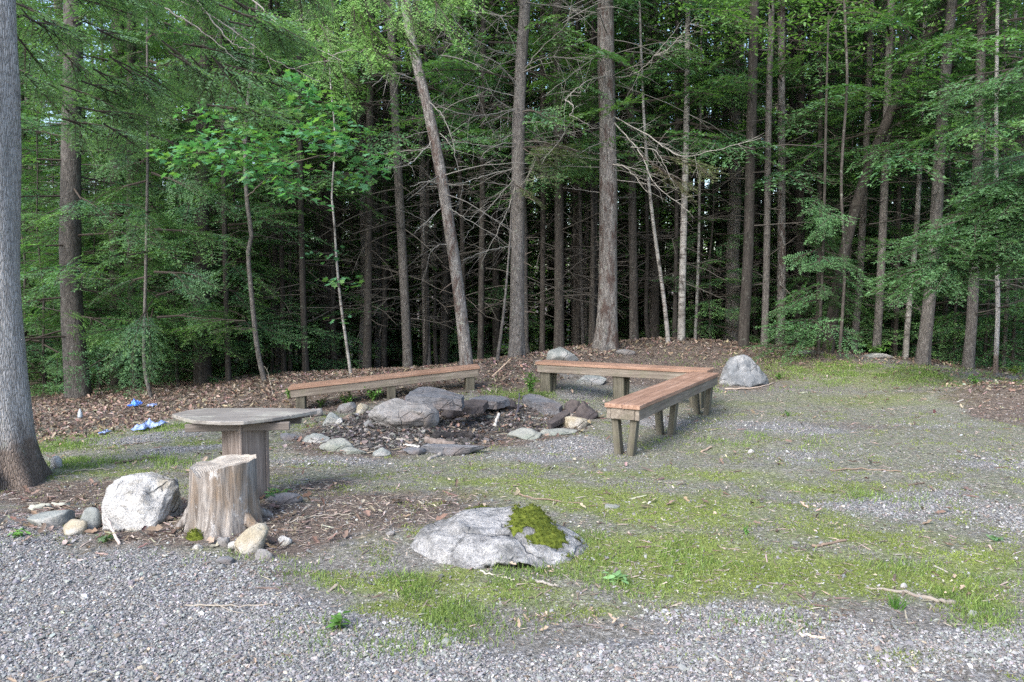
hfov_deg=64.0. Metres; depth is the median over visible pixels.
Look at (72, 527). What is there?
stone
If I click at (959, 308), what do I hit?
hemlock sapling
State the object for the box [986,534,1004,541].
weed plant
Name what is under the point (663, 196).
forest tree
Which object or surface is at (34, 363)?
forest tree
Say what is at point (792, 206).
spruce tree
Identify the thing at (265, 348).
hemlock sapling
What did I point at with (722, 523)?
moss
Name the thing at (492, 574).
stick
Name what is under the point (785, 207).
hemlock sapling
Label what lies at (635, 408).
bench
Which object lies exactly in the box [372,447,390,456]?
fire ring stone
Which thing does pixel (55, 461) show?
stone
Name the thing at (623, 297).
forest tree
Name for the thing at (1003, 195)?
hemlock tree
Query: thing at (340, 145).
maple tree
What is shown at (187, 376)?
hemlock sapling
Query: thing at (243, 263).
forest tree
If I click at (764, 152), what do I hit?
forest tree
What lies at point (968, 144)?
forest tree
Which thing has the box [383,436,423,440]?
stick
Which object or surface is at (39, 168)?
forest tree
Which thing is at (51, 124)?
forest tree
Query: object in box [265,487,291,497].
weed plant
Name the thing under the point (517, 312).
spruce tree
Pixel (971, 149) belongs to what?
forest tree
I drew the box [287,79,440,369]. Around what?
hemlock sapling
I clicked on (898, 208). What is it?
spruce tree
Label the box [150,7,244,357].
forest tree
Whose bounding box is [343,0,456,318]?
forest tree
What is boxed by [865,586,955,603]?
stick
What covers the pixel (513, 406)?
fire ring stone
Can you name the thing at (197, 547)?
stone
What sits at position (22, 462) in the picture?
spruce tree
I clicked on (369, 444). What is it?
fire pit rubble
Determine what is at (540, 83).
spruce tree
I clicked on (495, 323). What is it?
spruce tree
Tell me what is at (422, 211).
spruce tree
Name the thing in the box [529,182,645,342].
hemlock sapling
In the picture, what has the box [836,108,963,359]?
hemlock sapling
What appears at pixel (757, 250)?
forest tree
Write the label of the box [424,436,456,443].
stone
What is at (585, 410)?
fire ring stone
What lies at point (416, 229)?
forest tree
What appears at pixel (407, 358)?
spruce tree
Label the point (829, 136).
forest tree
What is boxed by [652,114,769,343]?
hemlock sapling
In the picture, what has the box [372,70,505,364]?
hemlock sapling
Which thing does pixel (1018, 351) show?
forest tree
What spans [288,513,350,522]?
stick
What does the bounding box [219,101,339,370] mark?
hemlock sapling
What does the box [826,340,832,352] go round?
weed plant
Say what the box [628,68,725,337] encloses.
hemlock sapling
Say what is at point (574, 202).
spruce tree
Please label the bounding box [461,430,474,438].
charred log
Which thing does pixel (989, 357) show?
hemlock sapling
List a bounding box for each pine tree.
[283,0,527,364]
[506,0,761,350]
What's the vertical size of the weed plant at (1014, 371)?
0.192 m
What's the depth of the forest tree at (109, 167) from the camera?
21.48 m
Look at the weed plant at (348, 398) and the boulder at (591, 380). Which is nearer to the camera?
the weed plant at (348, 398)
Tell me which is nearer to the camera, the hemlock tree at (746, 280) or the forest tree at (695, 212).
the hemlock tree at (746, 280)
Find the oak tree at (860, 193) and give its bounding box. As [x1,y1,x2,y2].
[821,0,946,352]
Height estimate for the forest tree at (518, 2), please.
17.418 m
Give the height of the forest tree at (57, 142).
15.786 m
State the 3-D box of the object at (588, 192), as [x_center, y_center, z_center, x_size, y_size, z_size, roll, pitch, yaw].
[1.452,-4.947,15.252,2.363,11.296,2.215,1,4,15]
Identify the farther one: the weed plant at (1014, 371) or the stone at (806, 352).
the stone at (806, 352)
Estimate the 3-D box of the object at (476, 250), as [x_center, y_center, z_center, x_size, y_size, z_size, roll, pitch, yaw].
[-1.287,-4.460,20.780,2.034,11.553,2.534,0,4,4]
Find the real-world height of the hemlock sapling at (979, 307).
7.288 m
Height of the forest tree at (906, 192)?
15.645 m
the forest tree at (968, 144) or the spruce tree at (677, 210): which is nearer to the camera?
the spruce tree at (677, 210)
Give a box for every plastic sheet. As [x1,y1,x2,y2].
[127,399,142,406]
[131,418,167,430]
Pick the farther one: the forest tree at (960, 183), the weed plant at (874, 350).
the forest tree at (960, 183)
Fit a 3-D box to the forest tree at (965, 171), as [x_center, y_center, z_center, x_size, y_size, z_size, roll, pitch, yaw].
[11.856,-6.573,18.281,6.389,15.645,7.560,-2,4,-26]
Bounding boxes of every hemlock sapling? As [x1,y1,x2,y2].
[18,27,108,391]
[20,62,149,383]
[20,112,103,396]
[23,93,153,375]
[37,58,190,385]
[41,168,143,393]
[69,0,241,397]
[88,124,192,377]
[105,133,233,386]
[124,101,273,380]
[162,95,296,382]
[211,107,328,378]
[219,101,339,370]
[270,93,400,369]
[277,119,394,371]
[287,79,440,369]
[340,81,477,366]
[343,108,456,369]
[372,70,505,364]
[396,109,508,361]
[416,88,539,362]
[432,117,553,363]
[471,90,588,355]
[488,80,598,355]
[528,96,628,351]
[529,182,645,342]
[566,80,663,341]
[566,99,672,338]
[617,98,706,341]
[618,94,742,338]
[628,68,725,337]
[641,43,773,337]
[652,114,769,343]
[667,110,777,341]
[685,73,776,339]
[703,69,830,339]
[725,57,849,346]
[741,13,886,365]
[750,73,890,352]
[760,56,902,352]
[786,61,916,352]
[805,53,952,357]
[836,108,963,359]
[864,40,1022,363]
[883,58,1023,369]
[913,71,1023,373]
[915,32,1023,367]
[939,33,1023,369]
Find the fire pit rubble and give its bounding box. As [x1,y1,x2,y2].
[311,404,562,449]
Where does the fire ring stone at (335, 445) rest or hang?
on the ground at (780, 470)
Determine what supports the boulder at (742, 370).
on the ground at (780, 470)
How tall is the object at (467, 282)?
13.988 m
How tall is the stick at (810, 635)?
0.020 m
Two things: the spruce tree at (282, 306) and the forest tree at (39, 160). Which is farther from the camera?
the forest tree at (39, 160)
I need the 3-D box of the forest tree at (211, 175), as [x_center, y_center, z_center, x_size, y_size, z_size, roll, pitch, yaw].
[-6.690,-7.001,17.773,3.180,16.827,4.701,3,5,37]
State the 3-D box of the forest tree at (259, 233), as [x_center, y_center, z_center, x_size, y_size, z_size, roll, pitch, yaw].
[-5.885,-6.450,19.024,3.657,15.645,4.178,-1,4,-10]
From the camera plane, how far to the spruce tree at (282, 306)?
14.07 m
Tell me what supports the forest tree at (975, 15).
on the ground at (780, 470)
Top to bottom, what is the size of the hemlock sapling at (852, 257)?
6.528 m
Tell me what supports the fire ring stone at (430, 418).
on the ground at (780, 470)
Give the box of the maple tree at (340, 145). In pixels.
[146,1,400,382]
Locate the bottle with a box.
[78,409,82,417]
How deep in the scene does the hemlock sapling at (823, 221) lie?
13.02 m
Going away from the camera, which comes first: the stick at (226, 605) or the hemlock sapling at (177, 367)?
the stick at (226, 605)
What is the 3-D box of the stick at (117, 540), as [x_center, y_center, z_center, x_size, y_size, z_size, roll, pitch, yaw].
[-2.279,1.047,4.651,0.024,0.121,0.436,-3,5,-36]
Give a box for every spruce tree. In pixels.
[0,0,366,489]
[151,0,393,371]
[208,0,398,371]
[210,0,377,371]
[232,7,396,369]
[250,0,548,366]
[273,0,456,367]
[288,0,466,368]
[319,1,496,364]
[334,0,539,363]
[361,0,657,358]
[392,0,574,358]
[396,0,564,357]
[413,0,661,351]
[455,0,672,338]
[477,0,723,343]
[489,0,645,348]
[539,0,792,339]
[567,0,795,336]
[579,0,732,339]
[656,0,910,346]
[694,0,936,348]
[741,1,886,344]
[744,0,1023,352]
[745,0,930,353]
[794,0,1020,357]
[816,0,1023,361]
[830,0,1023,365]
[847,0,1023,368]
[877,0,1023,373]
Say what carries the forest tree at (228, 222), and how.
on the ground at (780, 470)
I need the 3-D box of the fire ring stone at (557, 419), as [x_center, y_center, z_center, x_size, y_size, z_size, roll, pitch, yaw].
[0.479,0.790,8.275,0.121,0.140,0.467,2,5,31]
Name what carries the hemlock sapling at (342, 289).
on the ground at (780, 470)
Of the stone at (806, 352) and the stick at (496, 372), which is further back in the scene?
the stone at (806, 352)
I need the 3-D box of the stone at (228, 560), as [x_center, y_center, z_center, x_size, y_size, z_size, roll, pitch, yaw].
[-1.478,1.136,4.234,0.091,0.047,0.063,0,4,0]
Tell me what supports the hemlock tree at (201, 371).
on the ground at (780, 470)
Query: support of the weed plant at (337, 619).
on the ground at (780, 470)
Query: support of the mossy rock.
on the ground at (780, 470)
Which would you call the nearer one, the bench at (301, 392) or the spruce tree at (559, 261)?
the bench at (301, 392)
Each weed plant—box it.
[8,527,30,537]
[95,532,113,542]
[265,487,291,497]
[316,397,326,407]
[325,611,350,630]
[336,391,355,402]
[364,386,383,400]
[523,371,537,393]
[603,570,630,584]
[743,524,752,534]
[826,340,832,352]
[859,341,891,352]
[968,374,980,383]
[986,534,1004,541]
[1004,365,1021,373]
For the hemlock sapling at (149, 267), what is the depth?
18.02 m
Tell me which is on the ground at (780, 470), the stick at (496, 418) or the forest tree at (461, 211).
the forest tree at (461, 211)
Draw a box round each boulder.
[101,472,182,531]
[546,347,577,360]
[576,375,606,384]
[719,354,768,386]
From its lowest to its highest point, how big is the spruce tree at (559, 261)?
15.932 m
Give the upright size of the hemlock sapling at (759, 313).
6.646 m
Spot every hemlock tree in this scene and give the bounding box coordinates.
[16,0,230,399]
[17,0,262,398]
[20,0,219,387]
[86,0,342,385]
[93,1,334,382]
[706,0,823,348]
[715,0,897,347]
[856,58,1023,310]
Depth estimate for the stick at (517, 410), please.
8.95 m
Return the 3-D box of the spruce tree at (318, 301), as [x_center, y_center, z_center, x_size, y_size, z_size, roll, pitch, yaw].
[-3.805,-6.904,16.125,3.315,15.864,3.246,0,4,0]
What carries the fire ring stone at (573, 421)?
on the ground at (780, 470)
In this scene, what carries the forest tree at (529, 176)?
on the ground at (780, 470)
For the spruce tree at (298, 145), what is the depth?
13.46 m
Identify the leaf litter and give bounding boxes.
[0,336,1023,681]
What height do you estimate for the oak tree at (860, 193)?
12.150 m
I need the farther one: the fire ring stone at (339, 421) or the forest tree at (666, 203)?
the forest tree at (666, 203)
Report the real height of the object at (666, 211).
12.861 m
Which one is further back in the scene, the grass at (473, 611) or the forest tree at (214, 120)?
the forest tree at (214, 120)
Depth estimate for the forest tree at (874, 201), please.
18.59 m
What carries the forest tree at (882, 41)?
on the ground at (780, 470)
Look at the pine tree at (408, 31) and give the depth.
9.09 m
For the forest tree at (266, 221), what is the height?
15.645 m
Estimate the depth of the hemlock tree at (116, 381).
14.26 m
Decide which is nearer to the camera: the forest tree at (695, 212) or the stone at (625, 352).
the stone at (625, 352)
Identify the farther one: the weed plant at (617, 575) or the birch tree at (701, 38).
the birch tree at (701, 38)
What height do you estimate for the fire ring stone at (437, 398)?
0.185 m
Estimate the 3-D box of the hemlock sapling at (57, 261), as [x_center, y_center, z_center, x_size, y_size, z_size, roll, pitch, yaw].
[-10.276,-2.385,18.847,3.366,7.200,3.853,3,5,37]
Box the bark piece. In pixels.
[28,502,70,509]
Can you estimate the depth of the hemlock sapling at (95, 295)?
14.97 m
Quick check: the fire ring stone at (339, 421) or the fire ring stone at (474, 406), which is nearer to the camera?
the fire ring stone at (339, 421)
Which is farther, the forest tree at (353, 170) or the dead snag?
the forest tree at (353, 170)
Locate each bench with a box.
[288,364,479,408]
[535,360,713,408]
[604,371,718,455]
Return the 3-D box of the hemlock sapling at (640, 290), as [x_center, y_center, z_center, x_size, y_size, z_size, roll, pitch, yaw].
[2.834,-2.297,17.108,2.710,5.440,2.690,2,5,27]
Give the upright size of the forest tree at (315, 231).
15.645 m
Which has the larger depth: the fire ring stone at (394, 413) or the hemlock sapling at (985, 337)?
the hemlock sapling at (985, 337)
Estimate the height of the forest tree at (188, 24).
15.645 m
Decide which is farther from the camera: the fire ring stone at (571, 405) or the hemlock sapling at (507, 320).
the hemlock sapling at (507, 320)
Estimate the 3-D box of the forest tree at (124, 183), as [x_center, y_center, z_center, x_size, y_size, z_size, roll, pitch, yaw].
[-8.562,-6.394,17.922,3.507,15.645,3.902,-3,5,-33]
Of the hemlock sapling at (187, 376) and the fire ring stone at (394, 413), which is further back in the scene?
the hemlock sapling at (187, 376)
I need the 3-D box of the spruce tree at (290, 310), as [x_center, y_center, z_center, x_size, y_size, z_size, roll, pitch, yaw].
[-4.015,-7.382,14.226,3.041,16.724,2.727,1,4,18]
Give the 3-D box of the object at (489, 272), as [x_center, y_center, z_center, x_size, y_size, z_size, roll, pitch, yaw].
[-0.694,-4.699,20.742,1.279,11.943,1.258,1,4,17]
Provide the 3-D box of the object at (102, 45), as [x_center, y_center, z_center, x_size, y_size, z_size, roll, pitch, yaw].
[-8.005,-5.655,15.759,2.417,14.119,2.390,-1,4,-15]
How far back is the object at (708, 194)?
19.33 m
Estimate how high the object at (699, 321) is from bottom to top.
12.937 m
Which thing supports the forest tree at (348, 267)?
on the ground at (780, 470)
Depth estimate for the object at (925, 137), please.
18.46 m
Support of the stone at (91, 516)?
on the ground at (780, 470)
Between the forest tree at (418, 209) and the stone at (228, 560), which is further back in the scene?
the forest tree at (418, 209)
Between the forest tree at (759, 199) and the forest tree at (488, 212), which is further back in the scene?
the forest tree at (488, 212)
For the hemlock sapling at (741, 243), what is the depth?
20.75 m
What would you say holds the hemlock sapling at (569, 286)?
on the ground at (780, 470)
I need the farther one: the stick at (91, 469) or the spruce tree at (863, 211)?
the spruce tree at (863, 211)
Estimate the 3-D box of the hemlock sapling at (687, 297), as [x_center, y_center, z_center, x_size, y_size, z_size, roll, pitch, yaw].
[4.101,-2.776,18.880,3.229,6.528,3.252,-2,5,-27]
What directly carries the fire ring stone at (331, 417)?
on the ground at (780, 470)
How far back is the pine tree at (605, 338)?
12.61 m
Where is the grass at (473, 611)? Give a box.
[39,345,1023,673]
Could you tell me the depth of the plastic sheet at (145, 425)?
8.21 m
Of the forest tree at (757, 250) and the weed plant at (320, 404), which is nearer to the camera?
the weed plant at (320, 404)
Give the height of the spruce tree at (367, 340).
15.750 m
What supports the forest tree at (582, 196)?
on the ground at (780, 470)
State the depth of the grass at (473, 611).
4.05 m
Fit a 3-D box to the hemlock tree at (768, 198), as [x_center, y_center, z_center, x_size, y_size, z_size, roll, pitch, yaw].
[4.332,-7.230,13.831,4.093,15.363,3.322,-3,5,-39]
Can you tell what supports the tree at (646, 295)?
on the ground at (780, 470)
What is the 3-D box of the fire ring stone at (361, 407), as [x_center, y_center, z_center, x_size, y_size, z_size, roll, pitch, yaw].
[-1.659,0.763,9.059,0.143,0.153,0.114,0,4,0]
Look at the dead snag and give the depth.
12.27 m
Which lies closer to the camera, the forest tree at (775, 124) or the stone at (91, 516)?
the stone at (91, 516)
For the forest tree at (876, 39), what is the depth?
16.94 m
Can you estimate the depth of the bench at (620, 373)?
9.82 m
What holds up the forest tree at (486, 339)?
on the ground at (780, 470)
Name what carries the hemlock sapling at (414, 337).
on the ground at (780, 470)
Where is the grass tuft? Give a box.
[886,592,910,610]
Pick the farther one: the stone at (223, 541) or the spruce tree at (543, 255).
the spruce tree at (543, 255)
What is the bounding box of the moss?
[0,411,1023,681]
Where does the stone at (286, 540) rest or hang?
on the ground at (780, 470)
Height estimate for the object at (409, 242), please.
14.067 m
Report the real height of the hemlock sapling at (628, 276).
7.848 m
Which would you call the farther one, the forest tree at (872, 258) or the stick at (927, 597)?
the forest tree at (872, 258)
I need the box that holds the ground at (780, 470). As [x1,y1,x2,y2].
[0,292,1023,681]
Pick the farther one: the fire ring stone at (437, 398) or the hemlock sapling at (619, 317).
the hemlock sapling at (619, 317)
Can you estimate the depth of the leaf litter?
10.58 m
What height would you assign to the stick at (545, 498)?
0.033 m
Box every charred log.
[431,430,464,438]
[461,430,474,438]
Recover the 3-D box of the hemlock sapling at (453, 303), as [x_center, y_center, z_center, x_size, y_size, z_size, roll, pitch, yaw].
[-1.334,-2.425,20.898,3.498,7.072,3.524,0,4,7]
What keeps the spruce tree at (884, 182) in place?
on the ground at (780, 470)
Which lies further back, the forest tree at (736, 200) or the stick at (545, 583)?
the forest tree at (736, 200)
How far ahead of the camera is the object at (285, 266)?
17.09 m
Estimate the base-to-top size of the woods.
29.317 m
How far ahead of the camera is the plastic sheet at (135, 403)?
10.58 m
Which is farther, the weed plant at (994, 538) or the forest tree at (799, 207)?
the forest tree at (799, 207)
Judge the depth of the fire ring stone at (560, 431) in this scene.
7.95 m
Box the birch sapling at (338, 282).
[299,33,374,374]
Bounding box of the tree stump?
[174,454,272,540]
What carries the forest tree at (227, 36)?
on the ground at (780, 470)
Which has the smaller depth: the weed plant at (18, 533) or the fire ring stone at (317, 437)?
the weed plant at (18, 533)
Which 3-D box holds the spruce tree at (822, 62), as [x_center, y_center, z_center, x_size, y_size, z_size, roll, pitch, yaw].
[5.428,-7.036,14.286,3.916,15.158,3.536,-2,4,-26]
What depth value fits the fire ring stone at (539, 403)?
9.00 m
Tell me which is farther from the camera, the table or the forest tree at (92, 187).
the forest tree at (92, 187)
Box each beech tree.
[441,0,695,344]
[651,0,999,359]
[825,0,1023,369]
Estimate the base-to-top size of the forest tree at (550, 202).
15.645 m
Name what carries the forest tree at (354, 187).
on the ground at (780, 470)
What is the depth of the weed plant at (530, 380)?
9.91 m
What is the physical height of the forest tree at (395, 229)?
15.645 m
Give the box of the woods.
[23,0,1020,359]
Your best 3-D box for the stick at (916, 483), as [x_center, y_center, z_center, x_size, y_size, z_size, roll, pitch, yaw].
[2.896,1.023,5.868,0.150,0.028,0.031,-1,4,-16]
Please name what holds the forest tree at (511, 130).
on the ground at (780, 470)
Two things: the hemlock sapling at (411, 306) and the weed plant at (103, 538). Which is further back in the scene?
the hemlock sapling at (411, 306)
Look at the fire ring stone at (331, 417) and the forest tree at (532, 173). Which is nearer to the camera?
the fire ring stone at (331, 417)
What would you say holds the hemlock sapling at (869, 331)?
on the ground at (780, 470)
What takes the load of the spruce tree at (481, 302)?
on the ground at (780, 470)
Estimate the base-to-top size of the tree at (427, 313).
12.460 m
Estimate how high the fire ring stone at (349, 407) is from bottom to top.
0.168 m
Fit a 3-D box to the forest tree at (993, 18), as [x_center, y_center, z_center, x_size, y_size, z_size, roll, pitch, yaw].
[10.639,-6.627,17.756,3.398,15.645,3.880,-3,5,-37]
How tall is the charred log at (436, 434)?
0.118 m
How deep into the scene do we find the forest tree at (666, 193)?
26.27 m
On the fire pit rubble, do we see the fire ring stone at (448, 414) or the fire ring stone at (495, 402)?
the fire ring stone at (495, 402)
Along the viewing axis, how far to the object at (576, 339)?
16.05 m
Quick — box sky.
[25,0,967,291]
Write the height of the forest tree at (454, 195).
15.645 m
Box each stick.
[73,468,111,471]
[105,517,120,544]
[114,457,153,463]
[184,603,270,612]
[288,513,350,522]
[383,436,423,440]
[427,452,441,459]
[480,570,512,580]
[491,358,510,377]
[493,413,499,425]
[515,392,520,416]
[519,493,580,502]
[535,579,558,586]
[725,382,774,389]
[798,632,825,638]
[812,538,846,546]
[830,467,901,471]
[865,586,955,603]
[908,481,924,485]
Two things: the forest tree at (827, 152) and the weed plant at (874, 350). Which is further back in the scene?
the forest tree at (827, 152)
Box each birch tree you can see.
[541,0,746,342]
[558,0,789,340]
[615,0,824,339]
[815,1,927,358]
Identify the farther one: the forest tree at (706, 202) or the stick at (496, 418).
the forest tree at (706, 202)
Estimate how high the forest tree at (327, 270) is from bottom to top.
15.645 m
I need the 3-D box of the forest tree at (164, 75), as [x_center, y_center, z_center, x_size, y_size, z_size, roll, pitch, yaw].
[-8.404,-6.389,21.867,6.760,15.645,6.615,0,4,5]
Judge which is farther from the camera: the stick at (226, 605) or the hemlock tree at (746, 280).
the hemlock tree at (746, 280)
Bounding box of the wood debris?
[0,348,1023,681]
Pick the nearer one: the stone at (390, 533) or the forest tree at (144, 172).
the stone at (390, 533)
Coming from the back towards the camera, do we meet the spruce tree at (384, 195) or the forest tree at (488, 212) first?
the forest tree at (488, 212)
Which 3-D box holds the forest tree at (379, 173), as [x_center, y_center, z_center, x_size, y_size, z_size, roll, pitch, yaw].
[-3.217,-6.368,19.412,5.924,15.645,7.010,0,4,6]
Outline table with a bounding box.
[172,408,316,499]
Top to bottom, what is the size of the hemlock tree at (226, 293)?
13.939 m
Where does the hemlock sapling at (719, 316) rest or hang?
on the ground at (780, 470)
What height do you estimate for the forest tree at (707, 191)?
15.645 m
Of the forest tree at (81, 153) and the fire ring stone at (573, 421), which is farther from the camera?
the forest tree at (81, 153)
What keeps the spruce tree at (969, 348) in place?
on the ground at (780, 470)
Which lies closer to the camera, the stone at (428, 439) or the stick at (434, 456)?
the stick at (434, 456)
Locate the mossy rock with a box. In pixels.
[410,502,587,568]
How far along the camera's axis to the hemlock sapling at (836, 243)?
18.60 m
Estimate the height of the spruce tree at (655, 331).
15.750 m
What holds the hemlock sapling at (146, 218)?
on the ground at (780, 470)
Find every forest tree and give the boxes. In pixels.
[16,0,100,373]
[16,0,151,339]
[16,1,104,369]
[16,6,124,376]
[17,17,128,378]
[19,11,82,365]
[21,0,220,381]
[22,1,60,345]
[22,13,61,359]
[29,0,104,364]
[29,8,125,355]
[35,17,107,311]
[48,5,189,372]
[62,2,192,370]
[82,42,180,314]
[85,0,262,373]
[85,11,311,348]
[89,9,263,360]
[102,0,313,376]
[102,17,185,359]
[138,16,232,334]
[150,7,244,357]
[165,0,274,361]
[172,38,257,360]
[174,0,497,369]
[183,3,379,370]
[189,2,314,362]
[192,0,313,371]
[196,4,360,368]
[214,0,346,369]
[229,0,358,343]
[231,5,307,331]
[237,0,507,367]
[240,0,405,327]
[244,49,400,357]
[250,0,489,363]
[312,2,413,344]
[314,1,431,364]
[315,20,476,367]
[320,0,590,324]
[341,10,551,358]
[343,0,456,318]
[344,1,585,348]
[344,6,491,360]
[347,2,432,361]
[361,0,539,362]
[379,1,552,358]
[412,4,508,346]
[437,0,622,318]
[441,0,582,332]
[452,0,644,345]
[453,0,533,350]
[456,0,538,345]
[456,1,584,349]
[457,1,636,317]
[468,3,598,339]
[499,0,598,347]
[500,0,815,333]
[508,0,617,343]
[508,1,785,341]
[530,3,670,306]
[533,0,850,328]
[546,4,694,299]
[569,24,705,332]
[582,0,717,319]
[617,15,691,327]
[618,5,808,341]
[635,30,743,296]
[640,8,806,326]
[650,1,841,342]
[667,1,728,322]
[689,4,834,342]
[707,3,892,342]
[739,15,885,317]
[740,3,907,332]
[741,0,881,345]
[742,12,873,270]
[742,27,851,275]
[746,28,818,312]
[749,15,940,347]
[771,1,988,352]
[773,0,1020,305]
[812,19,872,296]
[813,4,989,352]
[824,7,1023,368]
[826,22,917,343]
[849,6,952,356]
[854,5,1023,366]
[871,0,1022,352]
[875,0,1021,357]
[889,0,1023,364]
[890,2,1022,314]
[891,18,1002,358]
[895,1,1021,309]
[924,1,1023,366]
[952,1,1023,367]
[1010,337,1023,367]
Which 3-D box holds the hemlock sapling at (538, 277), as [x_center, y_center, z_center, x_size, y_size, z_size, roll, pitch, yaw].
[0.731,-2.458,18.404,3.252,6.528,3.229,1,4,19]
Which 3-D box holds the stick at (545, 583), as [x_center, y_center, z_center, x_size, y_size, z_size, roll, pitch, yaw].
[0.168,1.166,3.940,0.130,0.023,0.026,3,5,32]
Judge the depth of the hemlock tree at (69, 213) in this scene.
12.10 m
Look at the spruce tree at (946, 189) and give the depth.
15.30 m
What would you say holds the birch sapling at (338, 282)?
on the ground at (780, 470)
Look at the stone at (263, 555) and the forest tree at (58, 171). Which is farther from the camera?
the forest tree at (58, 171)
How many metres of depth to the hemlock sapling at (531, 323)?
16.76 m
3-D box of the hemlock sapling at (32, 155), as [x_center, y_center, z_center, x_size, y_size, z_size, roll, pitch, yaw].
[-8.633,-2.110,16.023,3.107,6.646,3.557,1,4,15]
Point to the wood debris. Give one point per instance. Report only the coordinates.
(326, 484)
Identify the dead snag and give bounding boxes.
[496,190,512,361]
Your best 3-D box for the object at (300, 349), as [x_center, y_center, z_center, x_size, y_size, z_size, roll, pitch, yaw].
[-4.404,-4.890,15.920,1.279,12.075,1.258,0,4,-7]
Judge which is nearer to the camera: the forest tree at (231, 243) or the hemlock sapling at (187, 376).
the hemlock sapling at (187, 376)
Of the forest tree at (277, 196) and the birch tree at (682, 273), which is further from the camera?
the forest tree at (277, 196)
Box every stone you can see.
[27,509,74,527]
[50,456,62,467]
[63,519,86,535]
[80,507,101,528]
[192,544,202,549]
[217,537,229,546]
[217,556,235,564]
[228,541,235,548]
[234,523,268,553]
[255,548,274,559]
[265,492,302,503]
[278,535,291,545]
[280,433,298,440]
[301,433,329,442]
[303,408,322,416]
[319,438,353,451]
[322,412,338,425]
[335,418,342,423]
[337,402,355,412]
[340,447,366,454]
[356,403,368,413]
[368,398,431,427]
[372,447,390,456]
[386,531,394,535]
[403,447,426,454]
[405,387,464,410]
[410,402,439,427]
[421,444,487,455]
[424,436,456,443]
[441,409,464,418]
[459,399,488,413]
[469,395,509,409]
[500,396,516,409]
[507,427,542,439]
[521,393,562,414]
[540,428,577,435]
[547,409,569,428]
[562,416,586,427]
[564,399,579,412]
[574,401,597,418]
[605,504,619,508]
[615,349,635,354]
[799,350,810,354]
[863,353,892,358]
[900,583,906,587]
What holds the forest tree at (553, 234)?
on the ground at (780, 470)
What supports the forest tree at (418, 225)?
on the ground at (780, 470)
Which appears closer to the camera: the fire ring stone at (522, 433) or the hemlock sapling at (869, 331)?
the fire ring stone at (522, 433)
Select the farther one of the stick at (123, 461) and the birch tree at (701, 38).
the birch tree at (701, 38)
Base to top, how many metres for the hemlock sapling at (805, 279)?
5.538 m
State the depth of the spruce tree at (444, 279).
15.95 m
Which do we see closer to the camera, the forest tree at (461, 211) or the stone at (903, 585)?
the stone at (903, 585)
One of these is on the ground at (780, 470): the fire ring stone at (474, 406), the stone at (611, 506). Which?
the stone at (611, 506)
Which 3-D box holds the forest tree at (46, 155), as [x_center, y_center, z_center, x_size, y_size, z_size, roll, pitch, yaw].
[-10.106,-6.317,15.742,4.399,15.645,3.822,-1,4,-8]
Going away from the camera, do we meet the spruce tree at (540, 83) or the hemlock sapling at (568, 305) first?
the spruce tree at (540, 83)
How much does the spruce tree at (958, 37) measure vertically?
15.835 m
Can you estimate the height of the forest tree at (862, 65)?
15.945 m
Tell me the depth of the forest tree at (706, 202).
26.21 m

